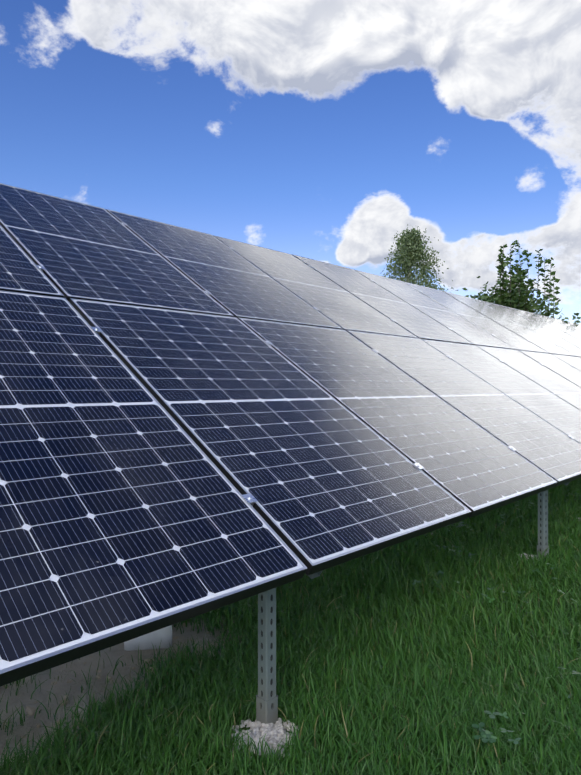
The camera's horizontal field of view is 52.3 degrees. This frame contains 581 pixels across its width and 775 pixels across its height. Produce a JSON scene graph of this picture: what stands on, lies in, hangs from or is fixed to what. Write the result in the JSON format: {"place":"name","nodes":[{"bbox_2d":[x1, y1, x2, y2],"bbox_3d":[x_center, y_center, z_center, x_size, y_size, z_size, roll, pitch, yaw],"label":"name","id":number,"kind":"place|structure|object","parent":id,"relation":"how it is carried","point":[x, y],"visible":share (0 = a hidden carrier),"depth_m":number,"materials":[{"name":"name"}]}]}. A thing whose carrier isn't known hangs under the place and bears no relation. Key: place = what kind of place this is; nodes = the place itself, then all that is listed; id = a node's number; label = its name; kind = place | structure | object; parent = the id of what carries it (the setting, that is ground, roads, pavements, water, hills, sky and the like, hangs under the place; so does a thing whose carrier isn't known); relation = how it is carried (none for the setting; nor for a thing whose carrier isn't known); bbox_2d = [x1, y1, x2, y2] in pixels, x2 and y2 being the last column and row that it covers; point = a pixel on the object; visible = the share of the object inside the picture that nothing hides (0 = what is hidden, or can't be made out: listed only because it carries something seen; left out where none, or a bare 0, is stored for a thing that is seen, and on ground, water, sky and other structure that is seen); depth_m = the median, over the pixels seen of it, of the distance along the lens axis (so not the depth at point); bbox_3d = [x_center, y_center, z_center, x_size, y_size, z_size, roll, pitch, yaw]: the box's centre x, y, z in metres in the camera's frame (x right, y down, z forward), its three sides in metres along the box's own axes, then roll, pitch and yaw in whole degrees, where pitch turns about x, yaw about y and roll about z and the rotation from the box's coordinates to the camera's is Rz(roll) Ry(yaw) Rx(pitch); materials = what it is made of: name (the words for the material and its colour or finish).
{"place":"outdoors","nodes":[
{"label":"outdoors","id":0,"kind":"place"},
{"bbox_2d":[0,478,580,774],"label":"grass","id":1,"kind":"structure","parent":0,"point":[456,696],"depth_m":2.12,"materials":[{"name":"green plant"}]},
{"bbox_2d":[0,480,580,774],"bbox_3d":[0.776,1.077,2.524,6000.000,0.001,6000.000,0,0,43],"label":"ground","id":2,"kind":"structure","parent":0,"point":[115,653],"depth_m":2.14,"materials":[{"name":"green plant"}]},
{"bbox_2d":[124,625,171,650],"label":"concrete block","id":3,"kind":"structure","parent":2,"relation":"on","point":[163,636],"depth_m":2.44,"materials":[{"name":"grey concrete"}]},
{"bbox_2d":[256,482,569,723],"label":"support posts","id":4,"kind":"object","parent":2,"relation":"on","point":[266,704],"visible":0.02,"depth_m":1.88,"materials":[{"name":"silver metal"}]},
{"bbox_2d":[0,183,580,686],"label":"solar panels","id":5,"kind":"object","parent":4,"relation":"on","point":[162,423],"visible":1,"depth_m":2.54,"materials":[{"name":"blue glass"}]},
{"bbox_2d":[35,222,580,506],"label":"panel clamps","id":6,"kind":"object","parent":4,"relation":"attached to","point":[250,498],"visible":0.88,"depth_m":2.92,"materials":[{"name":"metal"}]},
{"bbox_2d":[380,224,452,292],"bbox_3d":[6.324,-3.535,29.448,3.915,9.163,4.001,0,0,43],"label":"birch tree","id":7,"kind":"object","parent":2,"relation":"on","point":[410,248],"visible":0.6,"depth_m":29.11,"materials":[{"name":"green plant"}]},
{"bbox_2d":[288,493,580,743],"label":"weeds","id":8,"kind":"object","parent":2,"relation":"on","point":[485,734],"visible":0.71,"depth_m":1.77,"materials":[{"name":"green plant"}]},
{"bbox_2d":[451,240,580,326],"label":"young tree","id":9,"kind":"object","parent":2,"relation":"on","point":[512,296],"visible":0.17,"depth_m":12.67,"materials":[{"name":"green plant"}]},
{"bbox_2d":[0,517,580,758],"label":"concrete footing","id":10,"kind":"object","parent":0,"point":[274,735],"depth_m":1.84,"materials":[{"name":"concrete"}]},
{"bbox_2d":[0,0,580,324],"label":"sky","id":11,"kind":"structure","parent":0,"point":[320,130],"materials":[{"name":"blue"}]}
]}

